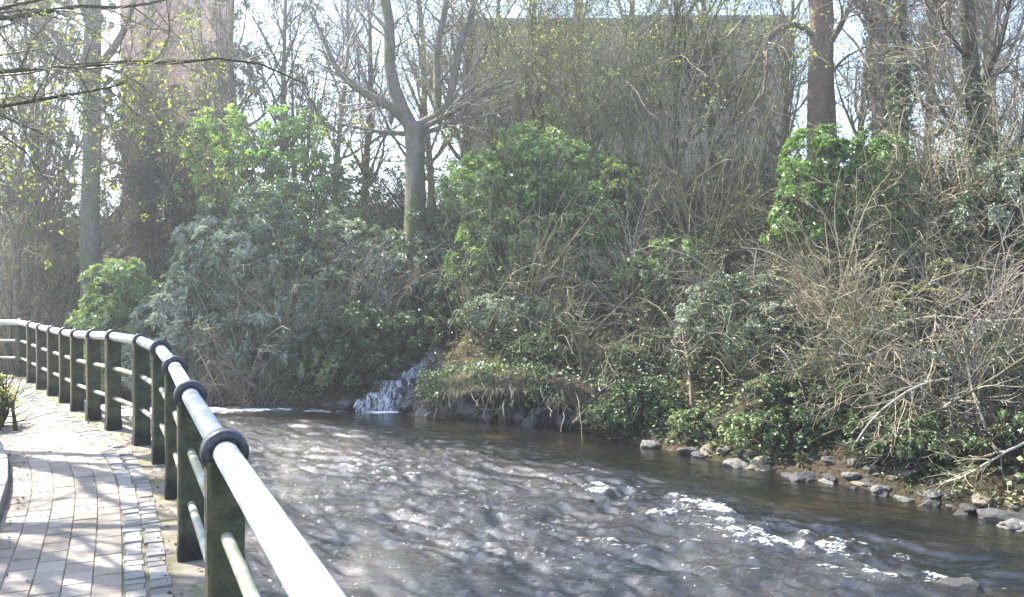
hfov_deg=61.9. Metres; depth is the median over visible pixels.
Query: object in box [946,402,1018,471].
fallen branch
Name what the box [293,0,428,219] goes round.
bare tree
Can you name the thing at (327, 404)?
step rock
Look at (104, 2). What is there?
sky
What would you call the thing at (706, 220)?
bare shrub
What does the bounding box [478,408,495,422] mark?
bank rock
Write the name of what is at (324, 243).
bare shrub
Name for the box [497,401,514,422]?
bank rock
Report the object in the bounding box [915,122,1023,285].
bare shrub
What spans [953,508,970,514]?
bank stone
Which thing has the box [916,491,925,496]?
bank stone
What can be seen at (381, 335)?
bare shrub
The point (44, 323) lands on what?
bare shrub
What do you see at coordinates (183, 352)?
bare shrub
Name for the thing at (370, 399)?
step rock
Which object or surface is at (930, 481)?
bank stone
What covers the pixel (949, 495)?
bank stone
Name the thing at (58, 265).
bare shrub
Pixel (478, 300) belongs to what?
trailing shrub
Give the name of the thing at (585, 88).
bare shrub
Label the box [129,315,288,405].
bare shrub
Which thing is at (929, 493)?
bank stone
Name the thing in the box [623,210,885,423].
bare shrub
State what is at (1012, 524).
bank stone
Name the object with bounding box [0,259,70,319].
leafy shrub
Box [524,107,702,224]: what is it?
bare shrub
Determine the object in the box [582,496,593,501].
stone
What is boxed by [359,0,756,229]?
bare shrub
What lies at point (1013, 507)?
bank stone
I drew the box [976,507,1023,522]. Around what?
bank stone
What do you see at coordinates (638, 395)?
ivy bush
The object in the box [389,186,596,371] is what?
bare shrub
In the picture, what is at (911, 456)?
ivy shrub
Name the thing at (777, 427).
bank ivy
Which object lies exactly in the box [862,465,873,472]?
bank stone
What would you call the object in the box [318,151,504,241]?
crest shrub
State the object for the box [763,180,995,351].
bare shrub
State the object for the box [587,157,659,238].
golden shrub
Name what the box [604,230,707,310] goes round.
privet
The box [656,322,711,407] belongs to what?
fallen branch
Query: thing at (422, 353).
step rock
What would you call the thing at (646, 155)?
leafy shrub
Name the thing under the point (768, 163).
bare shrub
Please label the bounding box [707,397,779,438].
fallen log
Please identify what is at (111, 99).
ivy clad tree
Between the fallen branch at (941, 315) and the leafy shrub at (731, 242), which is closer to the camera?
the fallen branch at (941, 315)
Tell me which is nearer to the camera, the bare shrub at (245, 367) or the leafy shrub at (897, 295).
the leafy shrub at (897, 295)
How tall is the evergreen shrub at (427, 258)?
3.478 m
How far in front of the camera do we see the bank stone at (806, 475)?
12.90 m
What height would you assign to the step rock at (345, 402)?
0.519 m
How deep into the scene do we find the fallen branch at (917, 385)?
12.20 m
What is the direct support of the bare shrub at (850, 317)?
on the ground at (778, 466)
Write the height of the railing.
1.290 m
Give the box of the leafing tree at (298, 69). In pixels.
[225,0,354,230]
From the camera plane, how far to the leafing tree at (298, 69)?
30.17 m
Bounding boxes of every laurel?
[63,256,173,396]
[172,340,280,393]
[212,317,370,389]
[435,123,624,287]
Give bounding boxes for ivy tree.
[812,0,986,188]
[839,0,1016,189]
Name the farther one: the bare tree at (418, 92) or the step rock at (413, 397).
the bare tree at (418, 92)
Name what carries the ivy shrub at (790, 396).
on the ground at (778, 466)
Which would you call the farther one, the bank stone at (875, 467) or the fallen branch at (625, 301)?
the fallen branch at (625, 301)
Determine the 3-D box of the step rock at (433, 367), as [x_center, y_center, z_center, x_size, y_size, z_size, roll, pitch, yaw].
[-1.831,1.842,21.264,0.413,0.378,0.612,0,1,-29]
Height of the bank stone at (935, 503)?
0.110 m
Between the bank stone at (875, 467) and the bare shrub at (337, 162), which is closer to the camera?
the bank stone at (875, 467)
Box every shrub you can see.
[0,44,209,298]
[0,125,143,330]
[0,131,161,327]
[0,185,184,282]
[0,236,79,372]
[0,244,74,374]
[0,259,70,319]
[0,282,87,374]
[0,297,117,344]
[10,51,395,287]
[28,241,104,296]
[73,24,324,260]
[83,286,242,398]
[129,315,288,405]
[153,244,388,402]
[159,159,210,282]
[173,103,387,273]
[179,219,387,389]
[197,339,331,409]
[206,225,379,369]
[233,188,379,300]
[270,87,407,240]
[287,239,447,361]
[295,220,377,282]
[299,0,642,235]
[304,205,465,338]
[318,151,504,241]
[346,228,435,310]
[355,0,646,212]
[357,0,990,200]
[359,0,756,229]
[361,207,477,319]
[385,96,567,244]
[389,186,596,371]
[416,0,717,220]
[429,140,630,327]
[433,120,628,234]
[448,279,559,351]
[459,274,697,439]
[461,226,645,371]
[462,0,744,208]
[503,167,740,336]
[511,305,609,368]
[519,0,898,188]
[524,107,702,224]
[550,227,645,298]
[556,0,783,206]
[566,58,803,271]
[587,0,855,188]
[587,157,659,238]
[588,234,788,394]
[591,129,686,218]
[593,87,805,266]
[604,316,698,380]
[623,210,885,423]
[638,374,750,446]
[647,58,868,233]
[649,132,765,236]
[658,309,763,394]
[677,156,967,375]
[696,45,856,201]
[696,180,814,275]
[717,285,842,372]
[724,335,863,414]
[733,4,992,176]
[744,139,835,216]
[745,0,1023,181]
[759,214,960,373]
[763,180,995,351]
[784,13,1023,252]
[789,284,1013,460]
[790,330,920,426]
[799,237,1023,474]
[815,217,1023,427]
[829,288,972,382]
[835,394,996,486]
[848,0,1023,245]
[850,122,1014,234]
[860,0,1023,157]
[867,235,1019,343]
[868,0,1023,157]
[889,171,1023,409]
[891,309,1023,411]
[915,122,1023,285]
[933,133,1023,260]
[933,376,1023,467]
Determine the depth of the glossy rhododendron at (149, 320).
22.19 m
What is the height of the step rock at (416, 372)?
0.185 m
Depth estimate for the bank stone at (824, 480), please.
12.71 m
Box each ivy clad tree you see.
[0,0,115,283]
[77,75,210,240]
[176,0,265,245]
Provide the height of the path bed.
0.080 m
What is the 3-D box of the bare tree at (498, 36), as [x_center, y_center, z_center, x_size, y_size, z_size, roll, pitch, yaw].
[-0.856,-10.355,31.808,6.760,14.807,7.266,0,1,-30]
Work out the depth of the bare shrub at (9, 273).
27.12 m
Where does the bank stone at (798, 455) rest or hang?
on the ground at (778, 466)
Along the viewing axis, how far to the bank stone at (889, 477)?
12.19 m
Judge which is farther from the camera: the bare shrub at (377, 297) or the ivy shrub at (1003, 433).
the bare shrub at (377, 297)
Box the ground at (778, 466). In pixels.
[0,182,1023,514]
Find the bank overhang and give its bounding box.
[460,364,635,414]
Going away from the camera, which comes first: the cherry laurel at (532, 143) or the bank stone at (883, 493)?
the bank stone at (883, 493)
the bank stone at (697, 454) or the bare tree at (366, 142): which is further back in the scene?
the bare tree at (366, 142)
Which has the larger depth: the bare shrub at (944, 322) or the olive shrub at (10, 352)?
the olive shrub at (10, 352)
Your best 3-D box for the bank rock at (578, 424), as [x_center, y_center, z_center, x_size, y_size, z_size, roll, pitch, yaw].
[1.319,2.560,17.568,0.798,0.594,0.417,1,1,39]
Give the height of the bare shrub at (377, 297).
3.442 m
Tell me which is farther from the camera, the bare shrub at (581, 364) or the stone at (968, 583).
the bare shrub at (581, 364)
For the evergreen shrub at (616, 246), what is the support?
on the ground at (778, 466)
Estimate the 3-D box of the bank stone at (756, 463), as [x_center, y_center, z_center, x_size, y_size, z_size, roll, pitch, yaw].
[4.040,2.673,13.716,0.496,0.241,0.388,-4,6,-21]
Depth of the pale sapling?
17.65 m
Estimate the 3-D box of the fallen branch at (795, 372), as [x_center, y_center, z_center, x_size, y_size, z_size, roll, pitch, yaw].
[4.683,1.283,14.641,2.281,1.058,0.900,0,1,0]
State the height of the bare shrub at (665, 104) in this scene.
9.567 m
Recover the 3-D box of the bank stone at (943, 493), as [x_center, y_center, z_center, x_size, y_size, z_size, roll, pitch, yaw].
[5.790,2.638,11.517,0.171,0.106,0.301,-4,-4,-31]
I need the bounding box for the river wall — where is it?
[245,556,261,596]
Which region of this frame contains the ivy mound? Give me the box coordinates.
[277,301,440,392]
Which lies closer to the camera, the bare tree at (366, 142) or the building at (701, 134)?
the bare tree at (366, 142)
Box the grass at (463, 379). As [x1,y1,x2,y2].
[227,283,1023,508]
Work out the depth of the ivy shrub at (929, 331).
14.15 m
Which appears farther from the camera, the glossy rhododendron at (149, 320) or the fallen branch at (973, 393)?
the glossy rhododendron at (149, 320)
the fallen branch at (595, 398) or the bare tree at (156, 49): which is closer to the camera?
the fallen branch at (595, 398)
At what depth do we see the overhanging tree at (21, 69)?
10.26 m
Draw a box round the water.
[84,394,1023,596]
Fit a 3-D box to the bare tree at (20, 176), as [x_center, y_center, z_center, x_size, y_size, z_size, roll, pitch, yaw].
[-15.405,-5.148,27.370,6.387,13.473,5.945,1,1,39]
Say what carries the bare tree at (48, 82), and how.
on the ground at (778, 466)
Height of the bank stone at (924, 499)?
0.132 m
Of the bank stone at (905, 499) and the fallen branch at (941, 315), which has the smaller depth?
the bank stone at (905, 499)
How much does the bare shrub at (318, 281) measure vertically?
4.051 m
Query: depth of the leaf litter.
13.02 m
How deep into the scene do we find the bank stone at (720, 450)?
14.38 m
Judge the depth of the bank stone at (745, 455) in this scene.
13.99 m
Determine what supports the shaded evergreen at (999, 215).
on the ground at (778, 466)
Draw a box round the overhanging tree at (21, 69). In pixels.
[0,0,375,268]
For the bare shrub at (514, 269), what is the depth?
20.71 m
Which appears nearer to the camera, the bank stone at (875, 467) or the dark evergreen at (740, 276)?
the bank stone at (875, 467)
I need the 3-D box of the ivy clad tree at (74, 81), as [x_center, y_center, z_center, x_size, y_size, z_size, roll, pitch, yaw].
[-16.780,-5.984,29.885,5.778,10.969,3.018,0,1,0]
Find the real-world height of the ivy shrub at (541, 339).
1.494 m
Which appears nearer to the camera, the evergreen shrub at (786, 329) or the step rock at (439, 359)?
the evergreen shrub at (786, 329)
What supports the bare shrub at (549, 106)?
on the ground at (778, 466)
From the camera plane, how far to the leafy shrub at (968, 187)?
15.65 m
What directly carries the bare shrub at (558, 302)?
on the ground at (778, 466)
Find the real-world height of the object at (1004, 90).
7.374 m
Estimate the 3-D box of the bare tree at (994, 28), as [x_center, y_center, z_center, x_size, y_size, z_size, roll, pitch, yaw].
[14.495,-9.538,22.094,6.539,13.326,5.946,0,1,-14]
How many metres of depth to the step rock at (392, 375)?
20.90 m
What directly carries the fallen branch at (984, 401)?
on the ground at (778, 466)
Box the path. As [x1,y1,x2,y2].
[0,384,121,596]
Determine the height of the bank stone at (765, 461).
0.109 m
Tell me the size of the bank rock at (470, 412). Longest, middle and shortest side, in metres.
0.817 x 0.642 x 0.547 m
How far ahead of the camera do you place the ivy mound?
21.16 m
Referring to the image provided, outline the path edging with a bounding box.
[3,379,172,596]
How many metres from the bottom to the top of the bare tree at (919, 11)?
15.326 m
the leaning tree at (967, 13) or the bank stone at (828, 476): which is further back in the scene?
the leaning tree at (967, 13)
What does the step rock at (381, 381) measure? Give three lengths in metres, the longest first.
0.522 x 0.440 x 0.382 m
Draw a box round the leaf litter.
[0,183,1023,595]
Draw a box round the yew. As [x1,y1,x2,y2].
[116,114,213,274]
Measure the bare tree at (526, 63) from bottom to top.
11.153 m
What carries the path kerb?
on the ground at (778, 466)
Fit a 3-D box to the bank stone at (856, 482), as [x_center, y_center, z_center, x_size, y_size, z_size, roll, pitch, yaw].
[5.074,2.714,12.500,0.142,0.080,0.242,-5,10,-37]
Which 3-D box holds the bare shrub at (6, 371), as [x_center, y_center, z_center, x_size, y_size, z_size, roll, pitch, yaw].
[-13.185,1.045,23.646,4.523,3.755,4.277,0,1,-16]
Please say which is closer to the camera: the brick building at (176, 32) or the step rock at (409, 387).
the step rock at (409, 387)
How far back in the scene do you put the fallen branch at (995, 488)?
10.91 m
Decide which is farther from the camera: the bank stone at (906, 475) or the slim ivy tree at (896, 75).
the slim ivy tree at (896, 75)
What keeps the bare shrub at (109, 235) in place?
on the ground at (778, 466)
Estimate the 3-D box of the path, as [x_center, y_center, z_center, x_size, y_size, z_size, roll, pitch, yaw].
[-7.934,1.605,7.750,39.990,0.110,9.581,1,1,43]
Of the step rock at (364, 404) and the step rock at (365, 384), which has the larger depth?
the step rock at (365, 384)
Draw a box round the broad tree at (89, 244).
[3,0,202,340]
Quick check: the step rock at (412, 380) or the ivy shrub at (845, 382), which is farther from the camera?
the step rock at (412, 380)
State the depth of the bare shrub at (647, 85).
25.52 m
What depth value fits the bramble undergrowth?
16.83 m
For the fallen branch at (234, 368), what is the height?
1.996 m
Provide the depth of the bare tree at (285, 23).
29.99 m
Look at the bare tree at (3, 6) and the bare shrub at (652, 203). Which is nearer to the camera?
the bare tree at (3, 6)
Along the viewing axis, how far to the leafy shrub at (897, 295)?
14.69 m
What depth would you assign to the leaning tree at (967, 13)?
16.83 m
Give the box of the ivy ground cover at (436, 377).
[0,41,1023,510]
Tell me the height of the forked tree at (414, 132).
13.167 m
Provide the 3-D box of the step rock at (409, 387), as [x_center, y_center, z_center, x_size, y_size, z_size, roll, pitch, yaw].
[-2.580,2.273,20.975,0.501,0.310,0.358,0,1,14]
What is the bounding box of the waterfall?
[355,348,442,411]
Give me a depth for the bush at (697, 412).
15.11 m
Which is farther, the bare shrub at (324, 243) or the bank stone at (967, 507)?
the bare shrub at (324, 243)
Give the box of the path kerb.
[0,441,7,516]
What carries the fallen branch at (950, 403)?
on the ground at (778, 466)
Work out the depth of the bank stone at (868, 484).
12.32 m
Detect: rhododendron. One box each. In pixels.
[121,274,227,393]
[138,175,392,366]
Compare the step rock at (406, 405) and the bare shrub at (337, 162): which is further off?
the bare shrub at (337, 162)
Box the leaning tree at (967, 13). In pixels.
[849,0,1023,181]
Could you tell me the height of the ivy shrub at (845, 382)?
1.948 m
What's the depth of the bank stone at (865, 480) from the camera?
12.45 m
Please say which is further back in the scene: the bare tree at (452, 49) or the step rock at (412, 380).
the bare tree at (452, 49)
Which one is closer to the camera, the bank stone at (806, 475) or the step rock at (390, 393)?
the bank stone at (806, 475)
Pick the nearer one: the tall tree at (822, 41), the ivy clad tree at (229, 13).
the tall tree at (822, 41)
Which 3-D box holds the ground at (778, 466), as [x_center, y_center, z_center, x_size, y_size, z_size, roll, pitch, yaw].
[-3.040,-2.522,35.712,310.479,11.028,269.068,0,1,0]
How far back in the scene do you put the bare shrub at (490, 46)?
27.11 m
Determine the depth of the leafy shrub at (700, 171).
22.93 m
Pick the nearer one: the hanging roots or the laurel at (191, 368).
the hanging roots
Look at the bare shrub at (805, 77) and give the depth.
26.29 m
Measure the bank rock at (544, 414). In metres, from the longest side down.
0.802 x 0.632 x 0.464 m
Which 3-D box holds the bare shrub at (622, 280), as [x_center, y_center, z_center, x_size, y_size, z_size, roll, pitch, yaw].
[2.510,0.192,20.851,5.484,6.904,5.536,1,1,41]
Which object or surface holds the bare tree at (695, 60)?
on the ground at (778, 466)
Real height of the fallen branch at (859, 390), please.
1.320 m
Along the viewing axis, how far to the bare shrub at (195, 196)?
28.62 m
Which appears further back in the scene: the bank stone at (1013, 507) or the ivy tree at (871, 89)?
the ivy tree at (871, 89)
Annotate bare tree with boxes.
[0,0,94,75]
[0,0,155,336]
[0,0,167,298]
[75,0,214,204]
[116,0,341,218]
[189,0,366,236]
[278,0,416,175]
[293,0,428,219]
[338,0,510,207]
[369,0,553,217]
[400,0,590,168]
[467,0,618,214]
[508,0,686,206]
[552,0,734,176]
[595,0,771,198]
[604,0,807,192]
[722,0,864,176]
[788,0,952,174]
[835,0,1023,175]
[839,0,1023,132]
[940,0,1023,95]
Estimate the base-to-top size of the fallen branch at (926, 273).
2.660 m
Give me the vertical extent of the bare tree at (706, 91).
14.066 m
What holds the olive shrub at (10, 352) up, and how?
on the ground at (778, 466)
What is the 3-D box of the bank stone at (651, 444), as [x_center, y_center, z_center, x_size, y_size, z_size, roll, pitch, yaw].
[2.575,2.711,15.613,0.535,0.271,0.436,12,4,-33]
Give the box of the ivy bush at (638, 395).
[575,356,685,436]
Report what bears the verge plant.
on the ground at (778, 466)
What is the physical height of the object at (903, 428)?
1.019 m
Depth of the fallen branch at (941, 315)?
13.49 m
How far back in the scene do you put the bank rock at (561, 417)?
17.42 m
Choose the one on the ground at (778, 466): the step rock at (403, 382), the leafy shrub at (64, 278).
the leafy shrub at (64, 278)
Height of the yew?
5.460 m
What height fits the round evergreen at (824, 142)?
3.388 m
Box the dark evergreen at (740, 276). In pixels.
[661,265,800,366]
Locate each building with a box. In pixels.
[120,0,230,215]
[459,15,790,195]
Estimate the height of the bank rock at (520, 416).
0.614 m
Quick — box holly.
[410,245,522,345]
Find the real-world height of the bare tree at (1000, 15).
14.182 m
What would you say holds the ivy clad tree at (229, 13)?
on the ground at (778, 466)
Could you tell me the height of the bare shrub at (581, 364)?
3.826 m
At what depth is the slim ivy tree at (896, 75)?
21.29 m
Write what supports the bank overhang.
on the ground at (778, 466)
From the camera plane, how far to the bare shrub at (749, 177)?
21.95 m
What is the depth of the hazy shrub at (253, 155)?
27.24 m
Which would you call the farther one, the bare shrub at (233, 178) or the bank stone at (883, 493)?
the bare shrub at (233, 178)
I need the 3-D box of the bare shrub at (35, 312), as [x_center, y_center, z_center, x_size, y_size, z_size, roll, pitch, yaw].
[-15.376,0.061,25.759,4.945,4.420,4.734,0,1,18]
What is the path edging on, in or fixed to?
on the path bed
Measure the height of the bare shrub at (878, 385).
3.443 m
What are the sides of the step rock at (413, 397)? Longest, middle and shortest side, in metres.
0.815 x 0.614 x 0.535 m
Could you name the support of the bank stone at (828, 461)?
on the ground at (778, 466)
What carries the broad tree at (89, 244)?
on the ground at (778, 466)
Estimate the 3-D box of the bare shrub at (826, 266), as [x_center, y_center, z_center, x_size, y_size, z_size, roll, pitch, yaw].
[5.763,0.349,16.304,4.826,6.076,4.872,1,1,39]
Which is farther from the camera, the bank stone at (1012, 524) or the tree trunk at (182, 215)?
the tree trunk at (182, 215)
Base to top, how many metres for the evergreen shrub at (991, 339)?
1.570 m
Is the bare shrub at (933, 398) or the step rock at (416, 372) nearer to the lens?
the bare shrub at (933, 398)
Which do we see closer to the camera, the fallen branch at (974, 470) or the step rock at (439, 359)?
the fallen branch at (974, 470)
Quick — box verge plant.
[0,334,62,430]
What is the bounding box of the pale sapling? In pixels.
[871,0,1023,227]
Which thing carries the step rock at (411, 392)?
on the ground at (778, 466)
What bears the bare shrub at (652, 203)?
on the ground at (778, 466)
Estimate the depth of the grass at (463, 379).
18.55 m
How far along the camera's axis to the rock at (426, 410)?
19.20 m
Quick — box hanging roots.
[430,382,571,428]
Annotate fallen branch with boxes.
[194,309,257,388]
[217,337,294,386]
[571,369,632,425]
[587,223,759,337]
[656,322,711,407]
[725,344,823,405]
[777,349,938,421]
[802,324,1013,401]
[829,348,951,450]
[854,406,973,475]
[880,292,1023,341]
[887,228,947,360]
[893,352,1023,426]
[913,422,1023,506]
[925,322,1003,437]
[941,374,1019,423]
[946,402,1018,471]
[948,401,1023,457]
[980,479,1023,500]
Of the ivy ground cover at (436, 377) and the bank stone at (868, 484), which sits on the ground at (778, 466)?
the ivy ground cover at (436, 377)
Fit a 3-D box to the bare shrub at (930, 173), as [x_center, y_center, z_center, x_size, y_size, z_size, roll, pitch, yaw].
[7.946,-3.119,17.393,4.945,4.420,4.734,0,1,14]
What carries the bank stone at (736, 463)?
on the ground at (778, 466)
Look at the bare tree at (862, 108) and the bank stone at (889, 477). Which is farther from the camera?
the bare tree at (862, 108)
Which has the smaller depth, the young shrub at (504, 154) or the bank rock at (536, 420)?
the bank rock at (536, 420)
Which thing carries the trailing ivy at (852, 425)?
on the ground at (778, 466)
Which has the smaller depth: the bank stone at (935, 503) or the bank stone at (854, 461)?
the bank stone at (935, 503)
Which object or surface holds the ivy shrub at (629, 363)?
on the ground at (778, 466)
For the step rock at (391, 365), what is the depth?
21.85 m
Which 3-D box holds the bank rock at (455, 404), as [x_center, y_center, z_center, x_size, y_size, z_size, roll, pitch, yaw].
[-1.202,2.582,19.139,0.792,0.624,0.458,-5,-2,-2]
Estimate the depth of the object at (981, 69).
21.36 m
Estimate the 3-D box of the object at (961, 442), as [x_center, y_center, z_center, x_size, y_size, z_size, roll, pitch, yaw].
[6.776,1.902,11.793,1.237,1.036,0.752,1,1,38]
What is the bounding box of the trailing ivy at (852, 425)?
[824,373,981,486]
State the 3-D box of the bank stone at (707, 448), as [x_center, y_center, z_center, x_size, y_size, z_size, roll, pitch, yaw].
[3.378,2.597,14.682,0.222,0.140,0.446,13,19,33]
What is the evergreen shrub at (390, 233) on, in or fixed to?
on the ground at (778, 466)
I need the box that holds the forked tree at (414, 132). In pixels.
[271,0,551,322]
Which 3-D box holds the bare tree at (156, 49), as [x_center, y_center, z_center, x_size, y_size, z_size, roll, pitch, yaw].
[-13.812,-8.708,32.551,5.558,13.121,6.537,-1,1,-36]
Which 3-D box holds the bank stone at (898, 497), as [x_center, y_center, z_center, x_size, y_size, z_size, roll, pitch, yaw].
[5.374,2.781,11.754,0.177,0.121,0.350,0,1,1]
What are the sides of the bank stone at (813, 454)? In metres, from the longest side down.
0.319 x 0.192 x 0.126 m
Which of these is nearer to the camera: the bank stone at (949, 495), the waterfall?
the bank stone at (949, 495)
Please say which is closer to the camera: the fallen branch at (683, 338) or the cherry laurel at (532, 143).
the fallen branch at (683, 338)
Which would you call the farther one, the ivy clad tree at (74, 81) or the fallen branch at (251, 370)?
the ivy clad tree at (74, 81)
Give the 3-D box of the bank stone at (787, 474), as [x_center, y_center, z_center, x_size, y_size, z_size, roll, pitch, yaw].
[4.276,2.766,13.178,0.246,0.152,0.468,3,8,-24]
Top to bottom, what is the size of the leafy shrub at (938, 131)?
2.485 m
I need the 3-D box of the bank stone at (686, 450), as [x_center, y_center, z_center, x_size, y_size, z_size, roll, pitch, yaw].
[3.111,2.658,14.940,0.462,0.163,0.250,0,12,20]
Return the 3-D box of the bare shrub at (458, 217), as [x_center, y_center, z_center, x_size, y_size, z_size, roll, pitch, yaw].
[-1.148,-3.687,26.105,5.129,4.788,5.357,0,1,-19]
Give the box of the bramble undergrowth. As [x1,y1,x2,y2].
[0,67,1023,454]
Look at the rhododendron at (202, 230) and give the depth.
22.92 m
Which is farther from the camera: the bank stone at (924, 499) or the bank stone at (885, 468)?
the bank stone at (885, 468)
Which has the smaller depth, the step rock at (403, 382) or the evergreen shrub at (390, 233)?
the step rock at (403, 382)
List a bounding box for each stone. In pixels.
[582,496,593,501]
[640,440,661,448]
[676,446,699,453]
[691,451,707,457]
[700,444,712,455]
[716,446,731,454]
[723,458,749,468]
[743,449,758,460]
[749,455,769,470]
[762,459,771,464]
[780,472,793,477]
[789,470,816,481]
[793,450,805,456]
[806,452,817,461]
[818,478,834,484]
[821,473,836,481]
[823,458,835,464]
[841,472,860,479]
[847,458,863,465]
[850,480,863,486]
[859,478,872,483]
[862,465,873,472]
[863,483,873,486]
[870,485,887,494]
[872,465,880,470]
[876,490,888,496]
[883,466,892,471]
[885,475,895,480]
[894,495,903,500]
[899,470,912,478]
[901,497,912,501]
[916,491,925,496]
[921,496,932,504]
[925,477,935,483]
[925,489,940,498]
[926,500,941,506]
[936,577,983,592]
[939,490,950,496]
[941,492,956,499]
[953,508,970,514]
[959,502,976,511]
[971,492,992,506]
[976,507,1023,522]
[996,518,1023,529]
[1007,504,1021,509]
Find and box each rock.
[322,401,336,407]
[336,396,355,408]
[353,398,368,408]
[361,373,389,392]
[363,393,382,405]
[373,379,388,392]
[382,388,393,399]
[384,367,402,382]
[387,356,407,373]
[395,387,408,399]
[395,399,403,411]
[397,357,420,372]
[398,378,409,386]
[400,399,415,412]
[402,385,414,390]
[402,388,415,399]
[404,345,429,360]
[404,392,430,401]
[409,378,417,385]
[410,368,418,375]
[412,398,422,410]
[415,399,443,416]
[429,365,440,371]
[435,354,447,365]
[443,399,468,417]
[455,399,486,418]
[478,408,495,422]
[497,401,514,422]
[512,408,527,424]
[521,413,541,426]
[527,404,562,424]
[556,412,570,428]
[564,408,591,428]
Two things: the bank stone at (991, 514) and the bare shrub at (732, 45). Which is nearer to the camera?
the bank stone at (991, 514)
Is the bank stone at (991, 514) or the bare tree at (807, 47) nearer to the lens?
the bank stone at (991, 514)
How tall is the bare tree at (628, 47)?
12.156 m
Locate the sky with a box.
[0,0,1023,217]
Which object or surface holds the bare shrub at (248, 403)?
on the ground at (778, 466)
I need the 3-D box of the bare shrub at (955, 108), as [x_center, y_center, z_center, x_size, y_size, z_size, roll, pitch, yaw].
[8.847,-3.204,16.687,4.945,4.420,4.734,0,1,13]
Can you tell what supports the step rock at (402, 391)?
on the step rock at (411, 392)
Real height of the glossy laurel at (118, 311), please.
3.993 m
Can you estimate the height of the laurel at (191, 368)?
1.842 m
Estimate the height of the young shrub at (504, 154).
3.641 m
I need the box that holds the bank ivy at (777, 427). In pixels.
[716,369,892,455]
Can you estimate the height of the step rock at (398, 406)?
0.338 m
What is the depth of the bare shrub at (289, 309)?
21.51 m
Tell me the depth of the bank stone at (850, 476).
12.58 m
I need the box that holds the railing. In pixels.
[0,318,346,596]
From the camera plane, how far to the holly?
22.61 m
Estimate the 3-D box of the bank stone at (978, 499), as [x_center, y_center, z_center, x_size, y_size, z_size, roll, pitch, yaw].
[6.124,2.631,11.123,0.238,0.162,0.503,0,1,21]
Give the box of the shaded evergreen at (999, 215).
[943,144,1023,259]
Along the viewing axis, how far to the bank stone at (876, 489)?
12.01 m
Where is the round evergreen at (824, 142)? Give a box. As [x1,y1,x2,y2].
[758,119,932,283]
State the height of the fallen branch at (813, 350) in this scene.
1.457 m
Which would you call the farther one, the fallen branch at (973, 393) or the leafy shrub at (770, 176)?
the leafy shrub at (770, 176)
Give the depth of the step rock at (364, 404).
20.18 m
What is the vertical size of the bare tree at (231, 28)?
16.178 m
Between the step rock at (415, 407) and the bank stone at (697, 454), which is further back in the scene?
the step rock at (415, 407)
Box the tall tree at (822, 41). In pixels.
[699,0,874,203]
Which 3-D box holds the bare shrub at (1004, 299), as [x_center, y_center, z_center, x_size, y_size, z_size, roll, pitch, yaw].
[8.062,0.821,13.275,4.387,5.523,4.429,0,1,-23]
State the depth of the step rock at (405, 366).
21.59 m
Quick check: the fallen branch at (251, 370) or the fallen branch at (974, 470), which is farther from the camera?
the fallen branch at (251, 370)
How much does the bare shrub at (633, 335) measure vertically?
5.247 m
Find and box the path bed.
[0,374,204,596]
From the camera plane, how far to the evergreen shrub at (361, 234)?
26.36 m
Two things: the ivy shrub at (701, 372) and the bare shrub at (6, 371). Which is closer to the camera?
the ivy shrub at (701, 372)
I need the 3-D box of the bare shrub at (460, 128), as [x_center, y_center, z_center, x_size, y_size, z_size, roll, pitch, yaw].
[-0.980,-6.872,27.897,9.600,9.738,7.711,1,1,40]
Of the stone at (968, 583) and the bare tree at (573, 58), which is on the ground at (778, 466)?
the bare tree at (573, 58)
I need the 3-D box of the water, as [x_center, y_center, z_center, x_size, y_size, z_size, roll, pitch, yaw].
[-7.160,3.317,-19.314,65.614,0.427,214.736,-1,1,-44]
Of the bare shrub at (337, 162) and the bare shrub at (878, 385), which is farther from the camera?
the bare shrub at (337, 162)
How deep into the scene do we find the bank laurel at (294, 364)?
21.65 m

